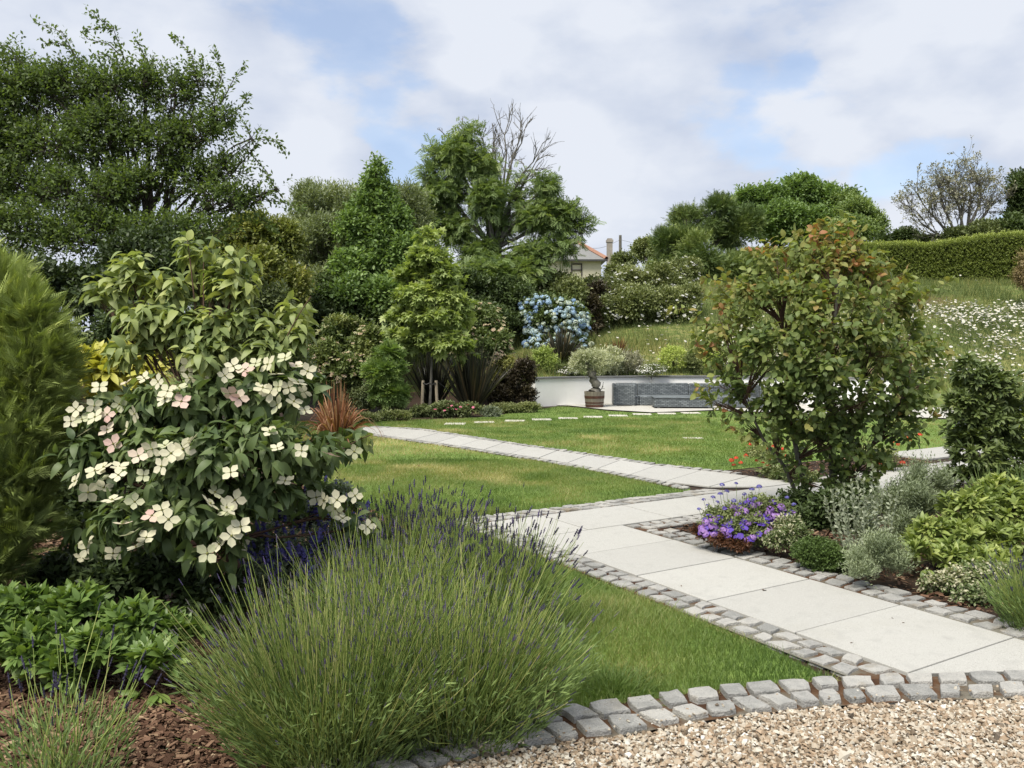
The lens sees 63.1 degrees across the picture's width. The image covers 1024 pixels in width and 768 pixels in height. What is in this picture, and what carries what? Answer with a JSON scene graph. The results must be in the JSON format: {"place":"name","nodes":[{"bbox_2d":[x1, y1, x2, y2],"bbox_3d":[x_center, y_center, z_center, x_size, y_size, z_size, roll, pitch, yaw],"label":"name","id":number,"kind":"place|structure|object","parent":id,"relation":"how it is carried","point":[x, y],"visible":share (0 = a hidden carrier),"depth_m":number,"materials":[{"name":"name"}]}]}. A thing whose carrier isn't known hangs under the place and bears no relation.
{"place":"outdoors","nodes":[
{"label":"outdoors","id":0,"kind":"place"},
{"bbox_2d":[0,285,1023,767],"bbox_3d":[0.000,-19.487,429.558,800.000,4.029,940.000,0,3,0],"label":"ground","id":1,"kind":"structure","parent":0,"point":[744,471],"depth_m":21.66,"materials":[{"name":"soil"}]},
{"bbox_2d":[0,237,100,586],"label":"cypress tree","id":2,"kind":"object","parent":1,"relation":"on","point":[41,355],"visible":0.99,"depth_m":4.14,"materials":[{"name":"green plant"}]},
{"bbox_2d":[0,239,129,346],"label":"laurel bush","id":3,"kind":"object","parent":1,"relation":"on","point":[70,275],"visible":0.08,"depth_m":11.81,"materials":[{"name":"green plant"}]},
{"bbox_2d":[56,376,89,546],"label":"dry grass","id":4,"kind":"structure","parent":1,"relation":"on","point":[82,399],"depth_m":4.74,"materials":[{"name":"green plant"}]},
{"bbox_2d":[0,576,216,706],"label":"penstemon","id":5,"kind":"object","parent":1,"relation":"on","point":[28,612],"visible":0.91,"depth_m":3.60,"materials":[{"name":"green plant"}]},
{"bbox_2d":[75,338,177,493],"bbox_3d":[-2.691,0.477,5.655,0.834,1.653,0.639,-1,3,-25],"label":"yellow shrub","id":6,"kind":"object","parent":1,"relation":"on","point":[114,378],"visible":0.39,"depth_m":5.50,"materials":[{"name":"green plant"}]},
{"bbox_2d":[51,385,210,535],"bbox_3d":[-3.293,0.611,7.017,1.892,1.352,1.500,0,3,0],"label":"yew bush","id":7,"kind":"object","parent":1,"relation":"on","point":[74,502],"visible":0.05,"depth_m":6.46,"materials":[{"name":"green plant"}]},
{"bbox_2d":[12,539,257,622],"bbox_3d":[-1.951,1.073,4.222,1.378,0.597,0.521,1,3,15],"label":"shade shrub","id":8,"kind":"object","parent":1,"relation":"on","point":[161,576],"visible":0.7,"depth_m":4.09,"materials":[{"name":"green plant"}]},
{"bbox_2d":[75,218,229,378],"bbox_3d":[-5.272,-0.754,12.091,2.394,3.558,2.645,0,3,0],"label":"elder bush","id":9,"kind":"object","parent":1,"relation":"on","point":[158,242],"visible":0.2,"depth_m":12.18,"materials":[{"name":"green plant"}]},
{"bbox_2d":[0,4,306,310],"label":"hawthorn tree","id":10,"kind":"object","parent":1,"relation":"on","point":[121,187],"visible":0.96,"depth_m":13.99,"materials":[{"name":"green plant"}]},
{"bbox_2d":[35,229,385,638],"bbox_3d":[-1.521,0.287,4.173,1.721,2.200,1.006,0,3,0],"label":"flowering dogwood","id":11,"kind":"object","parent":1,"relation":"on","point":[180,503],"visible":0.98,"depth_m":4.14,"materials":[{"name":"green plant"}]},
{"bbox_2d":[178,252,317,418],"bbox_3d":[-4.587,-0.688,14.643,1.861,3.218,2.941,2,3,31],"label":"privet bush","id":12,"kind":"object","parent":1,"relation":"on","point":[269,299],"visible":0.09,"depth_m":14.54,"materials":[{"name":"green plant"}]},
{"bbox_2d":[199,206,315,317],"bbox_3d":[-6.125,-1.768,19.669,3.104,4.944,2.133,0,3,0],"label":"golden shrub tree","id":13,"kind":"object","parent":1,"relation":"on","point":[273,251],"visible":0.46,"depth_m":19.45,"materials":[{"name":"green plant"}]},
{"bbox_2d":[238,475,381,607],"bbox_3d":[-1.154,0.947,4.636,0.768,0.806,0.993,1,3,30],"label":"catmint","id":14,"kind":"object","parent":1,"relation":"on","point":[258,550],"visible":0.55,"depth_m":4.40,"materials":[{"name":"purple plant"}]},
{"bbox_2d":[298,381,384,441],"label":"copper grass","id":15,"kind":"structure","parent":1,"relation":"on","point":[332,422],"depth_m":13.13,"materials":[{"name":"brown plant"}]},
{"bbox_2d":[307,312,387,410],"bbox_3d":[-3.782,-0.494,19.308,2.075,2.402,1.708,1,3,22],"label":"viburnum","id":16,"kind":"object","parent":1,"relation":"on","point":[342,350],"visible":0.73,"depth_m":18.94,"materials":[{"name":"green plant"}]},
{"bbox_2d":[302,265,408,400],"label":"scrub thicket","id":17,"kind":"object","parent":1,"relation":"on","point":[323,309],"visible":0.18,"depth_m":20.95,"materials":[{"name":"green plant"}]},
{"bbox_2d":[280,174,442,286],"bbox_3d":[-4.533,-3.357,23.513,5.022,5.680,3.592,-2,3,-31],"label":"willow tree","id":18,"kind":"object","parent":1,"relation":"on","point":[330,199],"visible":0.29,"depth_m":23.27,"materials":[{"name":"green plant"}]},
{"bbox_2d":[311,150,433,326],"bbox_3d":[-3.647,-3.124,21.796,3.378,6.162,2.692,0,3,0],"label":"maple tree","id":19,"kind":"object","parent":1,"relation":"on","point":[376,219],"visible":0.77,"depth_m":21.75,"materials":[{"name":"green plant"}]},
{"bbox_2d":[336,381,414,411],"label":"fern bush","id":20,"kind":"object","parent":1,"relation":"on","point":[357,393],"visible":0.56,"depth_m":18.56,"materials":[{"name":"green plant"}]},
{"bbox_2d":[359,337,412,411],"bbox_3d":[-2.735,-0.140,18.088,1.226,1.806,1.136,0,3,0],"label":"mahonia","id":21,"kind":"object","parent":1,"relation":"on","point":[382,372],"visible":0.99,"depth_m":17.88,"materials":[{"name":"green plant"}]},
{"bbox_2d":[421,380,428,403],"bbox_3d":[-1.983,0.303,18.954,0.224,0.765,0.085,1,3,23],"label":"tree stake","id":22,"kind":"object","parent":1,"relation":"on","point":[422,390],"visible":0.78,"depth_m":18.95,"materials":[{"name":"brown wood"}]},
{"bbox_2d":[378,221,480,404],"bbox_3d":[-1.896,-1.487,18.890,2.398,4.408,1.291,0,3,0],"label":"sweetgum tree","id":23,"kind":"object","parent":1,"relation":"on","point":[435,311],"visible":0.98,"depth_m":18.67,"materials":[{"name":"green plant"}]},
{"bbox_2d":[405,353,454,404],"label":"flax plant","id":24,"kind":"object","parent":1,"relation":"on","point":[435,376],"visible":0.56,"depth_m":19.73,"materials":[{"name":"green plant"}]},
{"bbox_2d":[429,380,438,401],"bbox_3d":[-1.772,0.303,18.954,0.221,0.765,0.083,-1,3,-22],"label":"tree stake","id":25,"kind":"object","parent":1,"relation":"on","point":[436,389],"visible":0.78,"depth_m":18.95,"materials":[{"name":"brown wood"}]},
{"bbox_2d":[407,399,482,417],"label":"pink shrub","id":26,"kind":"object","parent":1,"relation":"on","point":[447,408],"visible":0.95,"depth_m":17.77,"materials":[{"name":"green plant"}]},
{"bbox_2d":[432,337,512,411],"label":"flax plant","id":27,"kind":"object","parent":1,"relation":"on","point":[471,381],"visible":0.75,"depth_m":19.08,"materials":[{"name":"green plant"}]},
{"bbox_2d":[447,298,515,402],"bbox_3d":[-0.870,-0.846,21.231,1.807,2.748,1.757,-2,3,-35],"label":"viburnum","id":28,"kind":"object","parent":1,"relation":"on","point":[488,332],"visible":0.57,"depth_m":20.99,"materials":[{"name":"green plant"}]},
{"bbox_2d":[418,266,563,362],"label":"scrub thicket","id":29,"kind":"object","parent":1,"relation":"on","point":[510,294],"visible":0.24,"depth_m":24.86,"materials":[{"name":"green plant"}]},
{"bbox_2d":[479,404,502,416],"bbox_3d":[-0.457,0.624,17.926,0.546,0.381,0.432,0,3,0],"label":"silver cover","id":30,"kind":"object","parent":1,"relation":"on","point":[489,411],"visible":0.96,"depth_m":17.87,"materials":[{"name":"green plant"}]},
{"bbox_2d":[430,99,573,327],"bbox_3d":[-0.246,-5.691,27.578,4.832,7.824,2.242,1,3,15],"label":"dead tree","id":31,"kind":"object","parent":1,"relation":"on","point":[513,155],"visible":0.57,"depth_m":27.43,"materials":[{"name":"grey plant"}]},
{"bbox_2d":[490,353,516,383],"bbox_3d":[-0.224,-0.085,20.998,0.927,1.419,0.669,0,3,0],"label":"spirea","id":32,"kind":"object","parent":1,"relation":"on","point":[508,361],"visible":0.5,"depth_m":20.86,"materials":[{"name":"green plant"}]},
{"bbox_2d":[408,116,606,327],"bbox_3d":[-0.308,-5.007,26.434,6.742,7.099,3.130,0,3,0],"label":"ash tree","id":33,"kind":"object","parent":1,"relation":"on","point":[544,212],"visible":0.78,"depth_m":26.41,"materials":[{"name":"green plant"}]},
{"bbox_2d":[0,457,1023,767],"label":"bark mulch","id":34,"kind":"object","parent":1,"relation":"on","point":[154,717],"visible":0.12,"depth_m":3.35,"materials":[{"name":"brown wood"}]},
{"bbox_2d":[0,602,161,767],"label":"lavender plant","id":35,"kind":"object","parent":34,"relation":"on","point":[65,760],"visible":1,"depth_m":2.77,"materials":[{"name":"green plant"}]},
{"bbox_2d":[141,534,488,767],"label":"lavender plant","id":36,"kind":"object","parent":34,"relation":"on","point":[303,716],"visible":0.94,"depth_m":2.85,"materials":[{"name":"green plant"}]},
{"bbox_2d":[250,487,510,648],"bbox_3d":[-0.595,0.914,3.911,1.066,0.831,1.067,1,3,24],"label":"lavender plant","id":37,"kind":"object","parent":34,"relation":"on","point":[369,558],"visible":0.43,"depth_m":3.89,"materials":[{"name":"green plant"}]},
{"bbox_2d":[325,607,450,687],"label":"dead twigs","id":38,"kind":"object","parent":34,"relation":"on","point":[390,640],"depth_m":3.30,"materials":[{"name":"plant"}]},
{"bbox_2d":[324,473,511,602],"bbox_3d":[-0.590,0.908,5.018,1.218,0.744,1.158,-1,3,-19],"label":"lavender plant","id":39,"kind":"object","parent":34,"relation":"on","point":[409,520],"visible":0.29,"depth_m":4.92,"materials":[{"name":"green plant"}]},
{"bbox_2d":[297,533,619,766],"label":"lavender plant","id":40,"kind":"object","parent":34,"relation":"on","point":[499,691],"visible":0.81,"depth_m":3.06,"materials":[{"name":"green plant"}]},
{"bbox_2d":[372,485,598,648],"bbox_3d":[-0.144,0.920,4.281,1.159,0.786,1.069,0,3,0],"label":"lavender plant","id":41,"kind":"object","parent":34,"relation":"on","point":[500,549],"visible":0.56,"depth_m":4.23,"materials":[{"name":"green plant"}]},
{"bbox_2d":[487,355,539,404],"bbox_3d":[0.046,-0.023,20.170,1.461,1.382,0.922,1,3,28],"label":"barberry","id":42,"kind":"object","parent":1,"relation":"on","point":[504,390],"visible":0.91,"depth_m":19.92,"materials":[{"name":"purple plant"}]},
{"bbox_2d":[530,343,560,372],"bbox_3d":[0.904,-0.600,21.987,0.902,0.963,0.841,0,3,0],"label":"euonymus","id":43,"kind":"object","parent":1,"relation":"on","point":[545,357],"visible":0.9,"depth_m":21.80,"materials":[{"name":"green plant"}]},
{"bbox_2d":[504,268,595,339],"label":"olive green bush","id":44,"kind":"object","parent":1,"relation":"on","point":[564,283],"visible":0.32,"depth_m":26.06,"materials":[{"name":"green plant"}]},
{"bbox_2d":[517,290,594,349],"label":"hydrangea","id":45,"kind":"object","parent":1,"relation":"on","point":[576,316],"visible":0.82,"depth_m":24.46,"materials":[{"name":"blue plant"}]},
{"bbox_2d":[371,426,741,474],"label":"path kerb","id":46,"kind":"structure","parent":1,"relation":"on","point":[618,458],"depth_m":11.68,"materials":[{"name":"stone"}]},
{"bbox_2d":[528,327,590,363],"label":"flax plant","id":47,"kind":"object","parent":1,"relation":"on","point":[564,349],"visible":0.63,"depth_m":22.73,"materials":[{"name":"green plant"}]},
{"bbox_2d":[555,364,576,375],"bbox_3d":[1.453,-0.333,21.925,0.694,0.425,0.631,1,3,23],"label":"daisy mound","id":48,"kind":"object","parent":1,"relation":"on","point":[568,370],"visible":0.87,"depth_m":21.75,"materials":[{"name":"white plant"}]},
{"bbox_2d":[543,238,612,291],"bbox_3d":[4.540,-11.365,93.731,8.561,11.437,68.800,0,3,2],"label":"house","id":49,"kind":"structure","parent":1,"relation":"on","point":[592,261],"depth_m":60.00,"materials":[{"name":"paint"}]},
{"bbox_2d":[575,278,610,337],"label":"bronze bush","id":50,"kind":"object","parent":1,"relation":"on","point":[594,302],"visible":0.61,"depth_m":26.27,"materials":[{"name":"purple plant"}]},
{"bbox_2d":[457,489,729,524],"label":"path kerb","id":51,"kind":"structure","parent":1,"relation":"on","point":[599,504],"depth_m":7.79,"materials":[{"name":"stone"}]},
{"bbox_2d":[596,343,629,375],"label":"lavender shrub","id":52,"kind":"object","parent":1,"relation":"on","point":[618,358],"visible":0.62,"depth_m":22.15,"materials":[{"name":"green plant"}]},
{"bbox_2d":[620,347,645,373],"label":"scrub tuft","id":53,"kind":"object","parent":1,"relation":"on","point":[629,357],"visible":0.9,"depth_m":22.39,"materials":[{"name":"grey plant"}]},
{"bbox_2d":[608,234,671,268],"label":"scrub bush","id":54,"kind":"object","parent":1,"relation":"on","point":[640,248],"visible":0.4,"depth_m":49.80,"materials":[{"name":"green plant"}]},
{"bbox_2d":[582,254,706,328],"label":"flowering thicket","id":55,"kind":"object","parent":1,"relation":"on","point":[658,289],"visible":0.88,"depth_m":27.39,"materials":[{"name":"green plant"}]},
{"bbox_2d":[636,361,667,382],"bbox_3d":[3.740,-0.024,21.995,0.660,1.169,0.828,2,3,41],"label":"daisy mound","id":56,"kind":"object","parent":1,"relation":"on","point":[652,369],"visible":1,"depth_m":21.84,"materials":[{"name":"white plant"}]},
{"bbox_2d":[295,670,1023,767],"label":"front kerb","id":57,"kind":"structure","parent":1,"relation":"on","point":[600,718],"depth_m":3.44,"materials":[{"name":"stone"}]},
{"bbox_2d":[656,344,688,370],"bbox_3d":[4.410,-0.683,22.779,0.920,0.874,0.840,0,3,0],"label":"box ball","id":58,"kind":"object","parent":1,"relation":"on","point":[668,352],"visible":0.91,"depth_m":22.65,"materials":[{"name":"green plant"}]},
{"bbox_2d":[466,523,905,678],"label":"path kerb","id":59,"kind":"structure","parent":1,"relation":"on","point":[821,656],"depth_m":4.46,"materials":[{"name":"stone"}]},
{"bbox_2d":[681,348,704,374],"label":"scrub tuft","id":60,"kind":"object","parent":1,"relation":"on","point":[691,358],"visible":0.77,"depth_m":22.48,"materials":[{"name":"green plant"}]},
{"bbox_2d":[364,273,1023,396],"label":"meadow grass","id":61,"kind":"structure","parent":1,"relation":"on","point":[982,289],"depth_m":25.54,"materials":[{"name":"green plant"}]},
{"bbox_2d":[586,275,1023,405],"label":"meadow flowers","id":62,"kind":"object","parent":61,"relation":"on","point":[962,321],"visible":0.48,"depth_m":24.57,"materials":[{"name":"white plant"}]},
{"bbox_2d":[641,189,769,284],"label":"leyland tree","id":63,"kind":"object","parent":1,"relation":"on","point":[682,234],"visible":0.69,"depth_m":37.09,"materials":[{"name":"green plant"}]},
{"bbox_2d":[531,375,891,406],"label":"garden wall","id":64,"kind":"structure","parent":1,"relation":"on","point":[561,390],"depth_m":21.55,"materials":[{"name":"white paint"}]},
{"bbox_2d":[700,350,722,372],"bbox_3d":[5.373,-0.590,22.388,0.696,0.801,0.665,0,3,0],"label":"box ball","id":65,"kind":"object","parent":1,"relation":"on","point":[705,358],"visible":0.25,"depth_m":22.35,"materials":[{"name":"green plant"}]},
{"bbox_2d":[687,523,752,554],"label":"heather","id":66,"kind":"object","parent":1,"relation":"on","point":[719,541],"visible":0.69,"depth_m":5.92,"materials":[{"name":"brown plant"}]},
{"bbox_2d":[696,482,799,547],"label":"geranium","id":67,"kind":"object","parent":1,"relation":"on","point":[751,517],"visible":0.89,"depth_m":6.06,"materials":[{"name":"purple plant"}]},
{"bbox_2d":[729,439,790,476],"bbox_3d":[2.900,0.887,9.639,0.753,0.480,0.400,1,3,17],"label":"crocosmia","id":68,"kind":"object","parent":1,"relation":"on","point":[752,451],"visible":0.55,"depth_m":9.64,"materials":[{"name":"green plant"}]},
{"bbox_2d":[760,509,813,552],"bbox_3d":[1.940,1.095,5.897,0.378,0.399,0.333,0,3,0],"label":"euonymus","id":69,"kind":"object","parent":1,"relation":"on","point":[789,529],"visible":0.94,"depth_m":5.84,"materials":[{"name":"green plant"}]},
{"bbox_2d":[754,463,820,482],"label":"ground cover","id":70,"kind":"object","parent":1,"relation":"on","point":[773,468],"visible":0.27,"depth_m":9.28,"materials":[{"name":"green plant"}]},
{"bbox_2d":[626,480,966,530],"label":"path kerb","id":71,"kind":"structure","parent":1,"relation":"on","point":[675,522],"depth_m":6.99,"materials":[{"name":"stone"}]},
{"bbox_2d":[731,168,871,248],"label":"sycamore tree","id":72,"kind":"object","parent":1,"relation":"on","point":[798,200],"visible":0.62,"depth_m":44.45,"materials":[{"name":"green plant"}]},
{"bbox_2d":[666,210,958,499],"bbox_3d":[2.619,-0.149,7.108,2.552,2.725,1.072,0,3,0],"label":"bronze leaved tree","id":73,"kind":"object","parent":1,"relation":"on","point":[798,375],"visible":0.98,"depth_m":7.11,"materials":[{"name":"green plant"}]},
{"bbox_2d":[789,535,848,573],"bbox_3d":[2.042,1.155,5.550,0.391,0.304,0.306,0,3,0],"label":"box cushion","id":74,"kind":"object","parent":1,"relation":"on","point":[818,552],"visible":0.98,"depth_m":5.48,"materials":[{"name":"green plant"}]},
{"bbox_2d":[775,476,879,533],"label":"bed shrub","id":75,"kind":"object","parent":1,"relation":"on","point":[811,509],"visible":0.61,"depth_m":6.87,"materials":[{"name":"green plant"}]},
{"bbox_2d":[644,528,1023,639],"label":"path kerb","id":76,"kind":"structure","parent":1,"relation":"on","point":[983,620],"depth_m":5.10,"materials":[{"name":"stone"}]},
{"bbox_2d":[823,188,892,241],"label":"hawthorn tree","id":77,"kind":"object","parent":1,"relation":"on","point":[862,210],"visible":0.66,"depth_m":43.01,"materials":[{"name":"green plant"}]},
{"bbox_2d":[823,464,902,578],"bbox_3d":[2.330,0.922,5.523,0.476,0.798,0.399,0,3,0],"label":"artemisia","id":78,"kind":"object","parent":1,"relation":"on","point":[865,521],"visible":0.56,"depth_m":5.51,"materials":[{"name":"plant"}]},
{"bbox_2d":[785,461,961,482],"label":"path kerb","id":79,"kind":"structure","parent":1,"relation":"on","point":[939,463],"depth_m":10.22,"materials":[{"name":"stone"}]},
{"bbox_2d":[726,229,1023,282],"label":"clipped hedge","id":80,"kind":"object","parent":1,"relation":"on","point":[990,255],"visible":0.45,"depth_m":33.17,"materials":[{"name":"green plant"}]},
{"bbox_2d":[838,526,924,590],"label":"cotton lavender","id":81,"kind":"object","parent":1,"relation":"on","point":[880,548],"visible":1,"depth_m":5.09,"materials":[{"name":"green plant"}]},
{"bbox_2d":[863,433,922,465],"bbox_3d":[4.496,0.847,9.982,0.669,0.535,0.437,-1,3,-21],"label":"crocosmia","id":82,"kind":"object","parent":1,"relation":"on","point":[893,453],"visible":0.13,"depth_m":9.93,"materials":[{"name":"green plant"}]},
{"bbox_2d":[871,225,921,241],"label":"skyline shrub","id":83,"kind":"object","parent":1,"relation":"on","point":[901,233],"visible":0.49,"depth_m":39.40,"materials":[{"name":"green plant"}]},
{"bbox_2d":[861,450,961,537],"bbox_3d":[3.107,0.914,6.468,0.992,0.804,0.616,-2,3,-35],"label":"rosemary","id":84,"kind":"object","parent":1,"relation":"on","point":[916,485],"visible":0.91,"depth_m":6.42,"materials":[{"name":"green plant"}]},
{"bbox_2d":[889,136,1017,241],"bbox_3d":[19.727,-8.274,37.410,6.793,5.994,4.032,-1,3,-28],"label":"wispy tree","id":85,"kind":"object","parent":1,"relation":"on","point":[976,180],"visible":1,"depth_m":37.34,"materials":[{"name":"grey plant"}]},
{"bbox_2d":[898,471,1023,577],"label":"rhododendron","id":86,"kind":"object","parent":1,"relation":"on","point":[985,503],"visible":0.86,"depth_m":5.55,"materials":[{"name":"green plant"}]},
{"bbox_2d":[913,557,1022,607],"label":"euonymus","id":87,"kind":"object","parent":1,"relation":"on","point":[958,584],"visible":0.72,"depth_m":4.95,"materials":[{"name":"green plant"}]},
{"bbox_2d":[914,217,1021,241],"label":"hedgerow bush","id":88,"kind":"object","parent":1,"relation":"on","point":[984,226],"visible":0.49,"depth_m":36.73,"materials":[{"name":"green plant"}]},
{"bbox_2d":[937,351,1023,496],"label":"laurel","id":89,"kind":"object","parent":1,"relation":"on","point":[994,440],"visible":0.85,"depth_m":7.89,"materials":[{"name":"green plant"}]},
{"bbox_2d":[964,540,1023,631],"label":"lavender plant","id":90,"kind":"object","parent":1,"relation":"on","point":[1011,600],"visible":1,"depth_m":4.40,"materials":[{"name":"green plant"}]},
{"bbox_2d":[996,165,1023,231],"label":"holm oak","id":91,"kind":"object","parent":1,"relation":"on","point":[1015,210],"visible":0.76,"depth_m":37.31,"materials":[{"name":"green plant"}]},
{"bbox_2d":[1007,248,1023,290],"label":"hedge end shrub","id":92,"kind":"object","parent":1,"relation":"on","point":[1018,275],"visible":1,"depth_m":26.93,"materials":[{"name":"brown plant"}]},
{"bbox_2d":[0,0,1023,331],"label":"sky","id":93,"kind":"structure","parent":0,"point":[655,105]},
{"bbox_2d":[196,404,968,713],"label":"lawn","id":94,"kind":"structure","parent":0,"point":[700,464],"depth_m":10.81,"materials":[{"name":"green plant"}]},
{"bbox_2d":[350,409,412,422],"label":"creeping shrub","id":95,"kind":"object","parent":94,"relation":"on","point":[389,415],"visible":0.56,"depth_m":16.81,"materials":[{"name":"green plant"}]},
{"bbox_2d":[474,400,543,414],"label":"creeping shrub","id":96,"kind":"object","parent":94,"relation":"on","point":[524,407],"visible":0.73,"depth_m":18.93,"materials":[{"name":"green plant"}]},
{"bbox_2d":[372,433,689,489],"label":"path kerb","id":97,"kind":"structure","parent":94,"relation":"on","point":[663,483],"depth_m":10.82,"materials":[{"name":"stone"}]},
{"bbox_2d":[604,336,633,352],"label":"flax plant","id":98,"kind":"object","parent":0,"point":[622,346],"visible":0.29,"depth_m":23.72,"materials":[{"name":"plant"}]},
{"bbox_2d":[363,427,1023,676],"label":"path","id":99,"kind":"structure","parent":0,"point":[869,627],"depth_m":5.27,"materials":[{"name":"stone"}]},
{"bbox_2d":[440,682,1023,767],"bbox_3d":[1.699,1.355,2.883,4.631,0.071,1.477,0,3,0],"label":"gravel","id":100,"kind":"structure","parent":0,"point":[972,717],"depth_m":3.12,"materials":[{"name":"beige gravel"}]},
{"bbox_2d":[570,403,953,417],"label":"patio","id":101,"kind":"structure","parent":0,"point":[643,408],"depth_m":20.11,"materials":[{"name":"beige stone"}]},
{"bbox_2d":[584,391,604,407],"bbox_3d":[2.040,0.374,20.621,0.508,0.389,0.508,0,3,0],"label":"half barrel","id":102,"kind":"object","parent":101,"relation":"on","point":[594,399],"visible":0.97,"depth_m":20.42,"materials":[{"name":"brown wood"}]},
{"bbox_2d":[567,345,613,391],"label":"olive tree","id":103,"kind":"object","parent":102,"relation":"in","point":[589,361],"visible":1,"depth_m":20.49,"materials":[{"name":"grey plant"}]},
{"bbox_2d":[650,396,712,407],"bbox_3d":[4.177,0.442,20.514,1.444,0.262,0.744,0,3,3],"label":"rattan table","id":104,"kind":"object","parent":101,"relation":"on","point":[670,401],"visible":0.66,"depth_m":20.17,"materials":[{"name":"grey wicker"}]},
{"bbox_2d":[612,383,764,406],"bbox_3d":[4.404,0.275,21.042,3.680,0.550,1.480,0,3,3],"label":"rattan sofa","id":105,"kind":"object","parent":101,"relation":"on","point":[633,394],"visible":0.49,"depth_m":21.41,"materials":[{"name":"grey wicker"}]},
{"bbox_2d":[958,464,1023,518],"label":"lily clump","id":106,"kind":"object","parent":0,"point":[990,475],"visible":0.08,"depth_m":6.78,"materials":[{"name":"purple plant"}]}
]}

